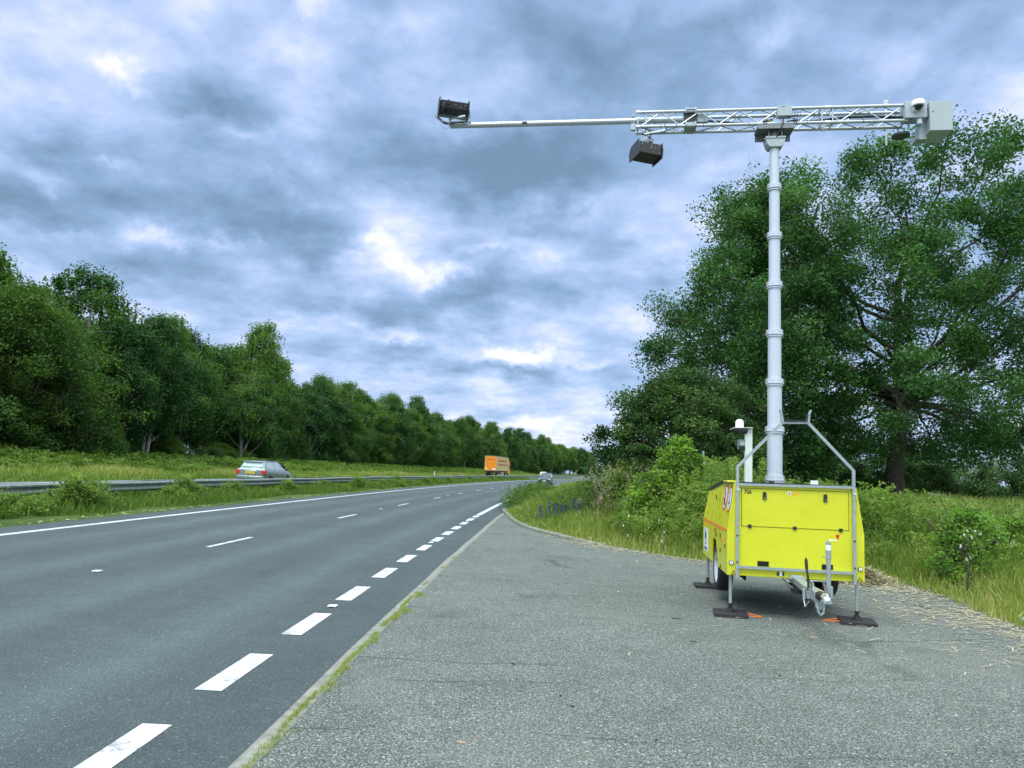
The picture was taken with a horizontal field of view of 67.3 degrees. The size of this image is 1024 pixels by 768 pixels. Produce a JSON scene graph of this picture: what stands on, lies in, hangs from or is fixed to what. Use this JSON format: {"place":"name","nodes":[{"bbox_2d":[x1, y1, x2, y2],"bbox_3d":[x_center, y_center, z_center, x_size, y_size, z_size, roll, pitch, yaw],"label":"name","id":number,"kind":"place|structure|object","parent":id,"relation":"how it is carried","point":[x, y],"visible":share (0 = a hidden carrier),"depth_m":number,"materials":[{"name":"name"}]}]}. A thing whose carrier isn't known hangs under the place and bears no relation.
{"place":"outdoors","nodes":[
{"label":"outdoors","id":0,"kind":"place"},
{"bbox_2d":[0,479,589,767],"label":"road","id":1,"kind":"structure","parent":0,"point":[157,620],"depth_m":8.55,"materials":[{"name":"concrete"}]},
{"bbox_2d":[0,479,555,767],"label":"road markings","id":2,"kind":"object","parent":1,"relation":"on","point":[111,755],"visible":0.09,"depth_m":6.16,"materials":[{"name":"paint"}]},
{"bbox_2d":[0,477,602,482],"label":"road","id":3,"kind":"structure","parent":0,"point":[180,479],"depth_m":41.48,"materials":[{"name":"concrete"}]},
{"bbox_2d":[236,459,291,478],"bbox_3d":[-14.896,5.372,46.575,2.120,1.548,4.713,3,-6,5],"label":"silver estate car","id":4,"kind":"object","parent":3,"relation":"on","point":[253,469],"visible":0.79,"depth_m":44.62,"materials":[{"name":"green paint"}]},
{"bbox_2d":[484,455,510,475],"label":"orange lorry","id":5,"kind":"object","parent":3,"relation":"on","point":[497,465],"visible":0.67,"depth_m":158.42,"materials":[{"name":"paint"}]},
{"bbox_2d":[0,471,1010,605],"bbox_3d":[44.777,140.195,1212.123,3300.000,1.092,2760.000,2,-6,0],"label":"ground","id":6,"kind":"structure","parent":0,"point":[566,474],"depth_m":47.94,"materials":[{"name":"soil"}]},
{"bbox_2d":[0,391,21,446],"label":"undergrowth bush","id":7,"kind":"object","parent":6,"relation":"on","point":[7,409],"visible":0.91,"depth_m":44.69,"materials":[{"name":"green plant"}]},
{"bbox_2d":[0,241,35,383],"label":"birch tree","id":8,"kind":"object","parent":6,"relation":"on","point":[7,263],"visible":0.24,"depth_m":56.64,"materials":[{"name":"green plant"}]},
{"bbox_2d":[0,398,62,451],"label":"undergrowth bush","id":9,"kind":"object","parent":6,"relation":"on","point":[23,432],"visible":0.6,"depth_m":49.02,"materials":[{"name":"green plant"}]},
{"bbox_2d":[0,342,115,438],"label":"birch tree","id":10,"kind":"object","parent":6,"relation":"on","point":[8,387],"visible":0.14,"depth_m":54.88,"materials":[{"name":"green plant"}]},
{"bbox_2d":[1,390,116,455],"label":"undergrowth bush","id":11,"kind":"object","parent":6,"relation":"on","point":[67,444],"visible":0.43,"depth_m":52.43,"materials":[{"name":"green plant"}]},
{"bbox_2d":[0,271,119,451],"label":"oak tree","id":12,"kind":"object","parent":6,"relation":"on","point":[50,318],"visible":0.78,"depth_m":51.56,"materials":[{"name":"green plant"}]},
{"bbox_2d":[17,324,155,447],"bbox_3d":[-33.683,1.080,59.853,9.703,12.436,9.124,0,-7,15],"label":"birch tree","id":13,"kind":"object","parent":6,"relation":"on","point":[121,389],"visible":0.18,"depth_m":60.01,"materials":[{"name":"green plant"}]},
{"bbox_2d":[62,389,132,456],"bbox_3d":[-32.121,3.185,57.859,6.937,5.950,8.589,8,-9,-43],"label":"undergrowth bush","id":14,"kind":"object","parent":6,"relation":"on","point":[118,447],"visible":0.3,"depth_m":57.75,"materials":[{"name":"green plant"}]},
{"bbox_2d":[10,260,185,450],"bbox_3d":[-35.442,-1.767,62.985,13.371,17.445,12.879,0,-7,17],"label":"birch tree","id":15,"kind":"object","parent":6,"relation":"on","point":[97,297],"visible":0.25,"depth_m":62.94,"materials":[{"name":"green plant"}]},
{"bbox_2d":[93,312,174,441],"bbox_3d":[-31.829,0.076,63.556,9.180,13.314,7.754,-3,-8,37],"label":"birch tree","id":16,"kind":"object","parent":6,"relation":"on","point":[150,390],"visible":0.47,"depth_m":62.74,"materials":[{"name":"green plant"}]},
{"bbox_2d":[124,430,144,457],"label":"undergrowth bush","id":17,"kind":"object","parent":6,"relation":"on","point":[133,447],"visible":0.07,"depth_m":64.84,"materials":[{"name":"green plant"}]},
{"bbox_2d":[116,377,201,452],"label":"birch tree","id":18,"kind":"object","parent":6,"relation":"on","point":[180,426],"visible":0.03,"depth_m":72.12,"materials":[{"name":"green plant"}]},
{"bbox_2d":[137,432,194,456],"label":"undergrowth bush","id":19,"kind":"object","parent":6,"relation":"on","point":[169,448],"visible":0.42,"depth_m":69.69,"materials":[{"name":"green plant"}]},
{"bbox_2d":[128,312,207,452],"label":"birch tree","id":20,"kind":"object","parent":6,"relation":"on","point":[175,372],"visible":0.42,"depth_m":68.16,"materials":[{"name":"green plant"}]},
{"bbox_2d":[147,310,217,443],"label":"birch tree","id":21,"kind":"object","parent":6,"relation":"on","point":[187,331],"visible":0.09,"depth_m":82.50,"materials":[{"name":"green plant"}]},
{"bbox_2d":[163,355,224,448],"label":"birch tree","id":22,"kind":"object","parent":6,"relation":"on","point":[202,406],"visible":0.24,"depth_m":78.05,"materials":[{"name":"green plant"}]},
{"bbox_2d":[182,326,227,453],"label":"birch tree","id":23,"kind":"object","parent":6,"relation":"on","point":[204,354],"visible":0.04,"depth_m":87.75,"materials":[{"name":"green plant"}]},
{"bbox_2d":[181,350,239,454],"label":"birch tree","id":24,"kind":"object","parent":6,"relation":"on","point":[220,403],"visible":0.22,"depth_m":82.00,"materials":[{"name":"green plant"}]},
{"bbox_2d":[192,445,228,463],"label":"undergrowth bush","id":25,"kind":"object","parent":6,"relation":"on","point":[209,450],"visible":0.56,"depth_m":75.20,"materials":[{"name":"green plant"}]},
{"bbox_2d":[203,441,237,457],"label":"undergrowth bush","id":26,"kind":"object","parent":6,"relation":"on","point":[224,447],"visible":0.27,"depth_m":81.23,"materials":[{"name":"green plant"}]},
{"bbox_2d":[191,341,258,450],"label":"birch tree","id":27,"kind":"object","parent":6,"relation":"on","point":[217,354],"visible":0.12,"depth_m":92.88,"materials":[{"name":"green plant"}]},
{"bbox_2d":[219,341,262,442],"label":"birch tree","id":28,"kind":"object","parent":6,"relation":"on","point":[236,355],"visible":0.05,"depth_m":97.39,"materials":[{"name":"green plant"}]},
{"bbox_2d":[202,380,282,458],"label":"birch tree","id":29,"kind":"object","parent":6,"relation":"on","point":[235,396],"visible":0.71,"depth_m":85.69,"materials":[{"name":"green plant"}]},
{"bbox_2d":[218,369,300,458],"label":"birch tree","id":30,"kind":"object","parent":6,"relation":"on","point":[269,391],"visible":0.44,"depth_m":89.30,"materials":[{"name":"green plant"}]},
{"bbox_2d":[226,318,301,434],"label":"birch tree","id":31,"kind":"object","parent":6,"relation":"on","point":[265,351],"visible":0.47,"depth_m":95.90,"materials":[{"name":"green plant"}]},
{"bbox_2d":[0,443,529,473],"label":"bank bracken","id":32,"kind":"object","parent":6,"relation":"on","point":[13,456],"visible":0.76,"depth_m":59.93,"materials":[{"name":"plant"}]},
{"bbox_2d":[0,461,539,481],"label":"bank grass","id":33,"kind":"structure","parent":6,"relation":"on","point":[115,471],"depth_m":48.90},
{"bbox_2d":[247,428,294,460],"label":"undergrowth bush","id":34,"kind":"object","parent":6,"relation":"on","point":[288,439],"visible":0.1,"depth_m":97.09,"materials":[{"name":"green plant"}]},
{"bbox_2d":[250,392,307,458],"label":"oak tree","id":35,"kind":"object","parent":6,"relation":"on","point":[296,424],"visible":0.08,"depth_m":99.99,"materials":[{"name":"green plant"}]},
{"bbox_2d":[0,478,596,527],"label":"median","id":36,"kind":"object","parent":6,"relation":"on","point":[19,521],"visible":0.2,"depth_m":21.72,"materials":[{"name":"soil"}]},
{"bbox_2d":[0,490,24,517],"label":"median weed","id":37,"kind":"object","parent":36,"relation":"on","point":[3,500],"visible":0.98,"depth_m":16.91,"materials":[{"name":"green plant"}]},
{"bbox_2d":[0,487,57,514],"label":"median weed","id":38,"kind":"object","parent":36,"relation":"on","point":[32,503],"visible":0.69,"depth_m":17.96,"materials":[{"name":"green plant"}]},
{"bbox_2d":[40,472,110,508],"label":"median weed","id":39,"kind":"object","parent":36,"relation":"on","point":[70,490],"visible":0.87,"depth_m":19.78,"materials":[{"name":"green plant"}]},
{"bbox_2d":[48,476,124,506],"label":"median weed","id":40,"kind":"object","parent":36,"relation":"on","point":[93,483],"visible":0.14,"depth_m":20.76,"materials":[{"name":"green plant"}]},
{"bbox_2d":[146,483,199,499],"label":"median weed","id":41,"kind":"object","parent":36,"relation":"on","point":[165,491],"visible":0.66,"depth_m":25.28,"materials":[{"name":"green plant"}]},
{"bbox_2d":[164,473,209,494],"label":"median weed","id":42,"kind":"object","parent":36,"relation":"on","point":[195,487],"visible":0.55,"depth_m":26.30,"materials":[{"name":"green plant"}]},
{"bbox_2d":[215,479,251,494],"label":"median weed","id":43,"kind":"object","parent":36,"relation":"on","point":[235,485],"visible":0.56,"depth_m":30.38,"materials":[{"name":"green plant"}]},
{"bbox_2d":[0,477,529,519],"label":"median grass","id":44,"kind":"structure","parent":36,"relation":"on","point":[133,499],"depth_m":25.53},
{"bbox_2d":[276,479,299,490],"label":"median weed","id":45,"kind":"object","parent":36,"relation":"on","point":[287,485],"visible":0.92,"depth_m":36.19,"materials":[{"name":"green plant"}]},
{"bbox_2d":[0,475,597,496],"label":"crash barrier","id":46,"kind":"object","parent":36,"relation":"on","point":[120,486],"visible":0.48,"depth_m":29.42,"materials":[{"name":"metal"}]},
{"bbox_2d":[282,395,316,459],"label":"birch tree","id":47,"kind":"object","parent":6,"relation":"on","point":[304,427],"visible":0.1,"depth_m":103.47,"materials":[{"name":"green plant"}]},
{"bbox_2d":[286,441,315,460],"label":"undergrowth bush","id":48,"kind":"object","parent":6,"relation":"on","point":[306,453],"visible":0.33,"depth_m":102.16,"materials":[{"name":"green plant"}]},
{"bbox_2d":[294,388,336,461],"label":"birch tree","id":49,"kind":"object","parent":6,"relation":"on","point":[317,433],"visible":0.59,"depth_m":107.86,"materials":[{"name":"green plant"}]},
{"bbox_2d":[301,372,334,396],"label":"birch tree","id":50,"kind":"object","parent":6,"relation":"on","point":[318,379],"visible":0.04,"depth_m":129.52,"materials":[{"name":"green plant"}]},
{"bbox_2d":[296,382,354,459],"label":"birch tree","id":51,"kind":"object","parent":6,"relation":"on","point":[332,409],"visible":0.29,"depth_m":112.37,"materials":[{"name":"green plant"}]},
{"bbox_2d":[315,438,361,464],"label":"undergrowth bush","id":52,"kind":"object","parent":6,"relation":"on","point":[343,455],"visible":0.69,"depth_m":111.04,"materials":[{"name":"green plant"}]},
{"bbox_2d":[315,398,371,460],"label":"birch tree","id":53,"kind":"object","parent":6,"relation":"on","point":[355,440],"visible":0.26,"depth_m":115.98,"materials":[{"name":"green plant"}]},
{"bbox_2d":[328,379,378,449],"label":"birch tree","id":54,"kind":"object","parent":6,"relation":"on","point":[349,393],"visible":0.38,"depth_m":121.00,"materials":[{"name":"green plant"}]},
{"bbox_2d":[339,388,381,457],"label":"birch tree","id":55,"kind":"object","parent":6,"relation":"on","point":[366,397],"visible":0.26,"depth_m":125.65,"materials":[{"name":"green plant"}]},
{"bbox_2d":[365,408,397,462],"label":"oak tree","id":56,"kind":"object","parent":6,"relation":"on","point":[383,432],"visible":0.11,"depth_m":135.70,"materials":[{"name":"green plant"}]},
{"bbox_2d":[368,443,398,464],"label":"undergrowth bush","id":57,"kind":"object","parent":6,"relation":"on","point":[381,458],"visible":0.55,"depth_m":132.94,"materials":[{"name":"green plant"}]},
{"bbox_2d":[368,399,401,454],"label":"birch tree","id":58,"kind":"object","parent":6,"relation":"on","point":[391,420],"visible":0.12,"depth_m":139.44,"materials":[{"name":"green plant"}]},
{"bbox_2d":[376,390,403,407],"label":"birch tree","id":59,"kind":"object","parent":6,"relation":"on","point":[393,398],"visible":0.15,"depth_m":161.67,"materials":[{"name":"green plant"}]},
{"bbox_2d":[376,401,428,465],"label":"birch tree","id":60,"kind":"object","parent":6,"relation":"on","point":[402,418],"visible":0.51,"depth_m":142.28,"materials":[{"name":"green plant"}]},
{"bbox_2d":[392,406,430,459],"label":"birch tree","id":61,"kind":"object","parent":6,"relation":"on","point":[415,414],"visible":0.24,"depth_m":152.94,"materials":[{"name":"green plant"}]},
{"bbox_2d":[409,402,447,466],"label":"birch tree","id":62,"kind":"object","parent":6,"relation":"on","point":[434,428],"visible":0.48,"depth_m":161.39,"materials":[{"name":"green plant"}]},
{"bbox_2d":[426,405,453,460],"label":"birch tree","id":63,"kind":"object","parent":6,"relation":"on","point":[446,435],"visible":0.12,"depth_m":174.75,"materials":[{"name":"green plant"}]},
{"bbox_2d":[442,428,459,467],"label":"birch tree","id":64,"kind":"object","parent":6,"relation":"on","point":[452,450],"visible":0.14,"depth_m":178.39,"materials":[{"name":"green plant"}]},
{"bbox_2d":[441,418,461,463],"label":"birch tree","id":65,"kind":"object","parent":6,"relation":"on","point":[452,431],"visible":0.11,"depth_m":183.90,"materials":[{"name":"green plant"}]},
{"bbox_2d":[452,417,477,460],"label":"birch tree","id":66,"kind":"object","parent":6,"relation":"on","point":[462,431],"visible":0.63,"depth_m":197.37,"materials":[{"name":"green plant"}]},
{"bbox_2d":[461,412,482,467],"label":"birch tree","id":67,"kind":"object","parent":6,"relation":"on","point":[470,419],"visible":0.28,"depth_m":206.31,"materials":[{"name":"green plant"}]},
{"bbox_2d":[465,441,484,468],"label":"birch tree","id":68,"kind":"object","parent":6,"relation":"on","point":[477,458],"visible":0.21,"depth_m":210.88,"materials":[{"name":"green plant"}]},
{"bbox_2d":[474,432,491,467],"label":"oak tree","id":69,"kind":"object","parent":6,"relation":"on","point":[484,443],"visible":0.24,"depth_m":218.00,"materials":[{"name":"green plant"}]},
{"bbox_2d":[478,423,506,466],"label":"birch tree","id":70,"kind":"object","parent":6,"relation":"on","point":[490,431],"visible":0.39,"depth_m":229.47,"materials":[{"name":"green plant"}]},
{"bbox_2d":[499,426,524,467],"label":"birch tree","id":71,"kind":"object","parent":6,"relation":"on","point":[512,441],"visible":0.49,"depth_m":252.87,"materials":[{"name":"green plant"}]},
{"bbox_2d":[514,441,532,470],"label":"birch tree","id":72,"kind":"object","parent":6,"relation":"on","point":[521,462],"visible":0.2,"depth_m":263.83,"materials":[{"name":"green plant"}]},
{"bbox_2d":[497,481,553,508],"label":"roadside weeds","id":73,"kind":"object","parent":6,"relation":"on","point":[528,492],"visible":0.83,"depth_m":34.67,"materials":[{"name":"green plant"}]},
{"bbox_2d":[535,445,549,469],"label":"birch tree","id":74,"kind":"object","parent":6,"relation":"on","point":[541,451],"visible":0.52,"depth_m":307.52,"materials":[{"name":"green plant"}]},
{"bbox_2d":[547,443,562,471],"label":"birch tree","id":75,"kind":"object","parent":6,"relation":"on","point":[554,447],"visible":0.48,"depth_m":333.42,"materials":[{"name":"green plant"}]},
{"bbox_2d":[576,437,668,480],"bbox_3d":[9.110,5.508,54.534,9.941,4.833,10.314,6,-8,-33],"label":"hedge bush","id":76,"kind":"object","parent":6,"relation":"on","point":[598,471],"visible":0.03,"depth_m":54.13,"materials":[{"name":"green plant"}]},
{"bbox_2d":[252,514,1023,767],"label":"layby","id":77,"kind":"structure","parent":6,"relation":"on","point":[583,619],"depth_m":6.44,"materials":[{"name":"asphalt"}]},
{"bbox_2d":[228,513,503,767],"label":"kerb strip","id":78,"kind":"object","parent":77,"relation":"on","point":[266,735],"visible":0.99,"depth_m":5.89,"materials":[{"name":"concrete"}]},
{"bbox_2d":[238,556,455,767],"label":"kerb grass","id":79,"kind":"structure","parent":78,"relation":"on","point":[345,666],"depth_m":5.91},
{"bbox_2d":[502,508,702,560],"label":"kerb","id":80,"kind":"structure","parent":77,"relation":"on","point":[542,531],"depth_m":19.92,"materials":[{"name":"concrete"}]},
{"bbox_2d":[693,582,715,588],"bbox_3d":[3.022,3.114,11.885,0.400,0.047,0.400,1,-7,8],"label":"jack mat","id":81,"kind":"object","parent":77,"relation":"on","point":[701,585],"visible":0.58,"depth_m":11.72,"materials":[{"name":"plastic"}]},
{"bbox_2d":[435,96,952,620],"bbox_3d":[2.504,-0.697,11.302,6.879,7.358,4.122,-2,-8,34],"label":"mast trailer","id":82,"kind":"object","parent":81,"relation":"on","point":[801,536],"visible":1,"depth_m":10.55,"materials":[{"name":"yellow paint"}]},
{"bbox_2d":[713,608,761,618],"bbox_3d":[2.782,2.834,9.485,0.576,0.047,0.400,1,-7,12],"label":"jack mat","id":83,"kind":"object","parent":77,"relation":"on","point":[722,612],"visible":0.98,"depth_m":9.36,"materials":[{"name":"plastic"}]},
{"bbox_2d":[538,495,1023,628],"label":"verge grass","id":84,"kind":"structure","parent":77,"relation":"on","point":[1004,590],"depth_m":14.19,"materials":[{"name":"plant"}]},
{"bbox_2d":[548,535,1023,750],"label":"straw litter","id":85,"kind":"object","parent":77,"relation":"on","point":[906,590],"visible":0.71,"depth_m":10.24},
{"bbox_2d":[824,615,877,627],"bbox_3d":[4.071,2.860,9.293,0.576,0.047,0.400,0,-7,16],"label":"jack mat","id":86,"kind":"object","parent":77,"relation":"on","point":[864,622],"visible":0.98,"depth_m":9.13,"materials":[{"name":"plastic"}]},
{"bbox_2d":[621,462,682,522],"bbox_3d":[3.734,3.091,19.960,2.017,2.188,2.047,2,-6,0],"label":"elder bush","id":87,"kind":"object","parent":6,"relation":"on","point":[646,478],"visible":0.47,"depth_m":19.73,"materials":[{"name":"green plant"}]},
{"bbox_2d":[653,431,716,508],"bbox_3d":[4.507,2.671,20.474,1.849,2.827,1.869,2,-6,0],"label":"elder bush","id":88,"kind":"object","parent":6,"relation":"on","point":[674,449],"visible":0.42,"depth_m":20.32,"materials":[{"name":"green plant"}]},
{"bbox_2d":[581,354,802,501],"bbox_3d":[5.678,1.943,25.616,7.584,5.847,7.561,-3,-9,41],"label":"hawthorn bush","id":89,"kind":"object","parent":6,"relation":"on","point":[655,405],"visible":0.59,"depth_m":24.34,"materials":[{"name":"green plant"}]},
{"bbox_2d":[600,454,784,545],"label":"tall weeds","id":90,"kind":"object","parent":6,"relation":"on","point":[679,511],"visible":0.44,"depth_m":18.95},
{"bbox_2d":[609,153,896,483],"bbox_3d":[13.314,-3.061,41.975,12.772,19.685,14.326,6,-7,-29],"label":"poplar tree","id":91,"kind":"object","parent":6,"relation":"on","point":[716,276],"visible":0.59,"depth_m":38.74,"materials":[{"name":"green plant"}]},
{"bbox_2d":[504,476,1023,530],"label":"field grass","id":92,"kind":"structure","parent":6,"relation":"on","point":[528,512],"depth_m":27.00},
{"bbox_2d":[542,469,1023,546],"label":"weeds","id":93,"kind":"object","parent":6,"relation":"on","point":[584,498],"visible":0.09,"depth_m":25.72,"materials":[{"name":"green plant"}]},
{"bbox_2d":[617,476,969,542],"bbox_3d":[5.779,3.128,19.940,5.776,1.573,12.223,2,-6,0],"label":"bracken patch","id":94,"kind":"object","parent":6,"relation":"on","point":[864,499],"visible":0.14,"depth_m":15.94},
{"bbox_2d":[788,565,918,589],"bbox_3d":[5.977,3.247,13.060,2.764,0.387,1.525,2,-6,0],"label":"straw heap","id":95,"kind":"object","parent":6,"relation":"on","point":[871,576],"visible":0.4,"depth_m":12.92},
{"bbox_2d":[824,449,884,488],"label":"hedge bush","id":96,"kind":"object","parent":6,"relation":"on","point":[850,461],"visible":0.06,"depth_m":64.64,"materials":[{"name":"green plant"}]},
{"bbox_2d":[686,104,1023,495],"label":"poplar tree","id":97,"kind":"object","parent":6,"relation":"on","point":[906,391],"visible":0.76,"depth_m":37.41,"materials":[{"name":"green plant"}]},
{"bbox_2d":[830,462,914,492],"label":"hedge bush","id":98,"kind":"object","parent":6,"relation":"on","point":[859,472],"visible":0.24,"depth_m":47.61,"materials":[{"name":"green plant"}]},
{"bbox_2d":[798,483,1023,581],"bbox_3d":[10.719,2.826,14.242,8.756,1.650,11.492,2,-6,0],"label":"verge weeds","id":99,"kind":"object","parent":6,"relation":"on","point":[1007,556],"visible":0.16,"depth_m":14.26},
{"bbox_2d":[867,458,969,496],"bbox_3d":[32.794,7.814,62.881,7.970,3.866,7.681,-2,-8,33],"label":"hedge bush","id":100,"kind":"object","parent":6,"relation":"on","point":[920,463],"visible":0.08,"depth_m":61.16,"materials":[{"name":"green plant"}]},
{"bbox_2d":[904,462,968,497],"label":"hedge bush","id":101,"kind":"object","parent":6,"relation":"on","point":[945,481],"visible":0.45,"depth_m":47.91,"materials":[{"name":"green plant"}]},
{"bbox_2d":[904,448,1008,499],"bbox_3d":[37.596,7.852,66.565,9.945,4.958,10.002,5,-7,-22],"label":"hedge bush","id":102,"kind":"object","parent":6,"relation":"on","point":[986,490],"visible":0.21,"depth_m":64.07,"materials":[{"name":"green plant"}]},
{"bbox_2d":[918,497,1021,584],"bbox_3d":[7.729,2.892,12.929,1.692,1.937,1.803,2,-6,0],"label":"bush","id":103,"kind":"object","parent":6,"relation":"on","point":[953,528],"visible":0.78,"depth_m":12.74,"materials":[{"name":"green plant"}]},
{"bbox_2d":[968,446,1023,499],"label":"hedge bush","id":104,"kind":"object","parent":6,"relation":"on","point":[1013,489],"visible":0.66,"depth_m":64.27,"materials":[{"name":"green plant"}]},
{"bbox_2d":[984,509,1023,546],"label":"birch sapling","id":105,"kind":"object","parent":6,"relation":"on","point":[1017,523],"visible":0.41,"depth_m":13.78,"materials":[{"name":"green plant"}]},
{"bbox_2d":[0,0,1023,486],"label":"sky","id":106,"kind":"structure","parent":0,"point":[235,164],"materials":[{"name":"blue"}]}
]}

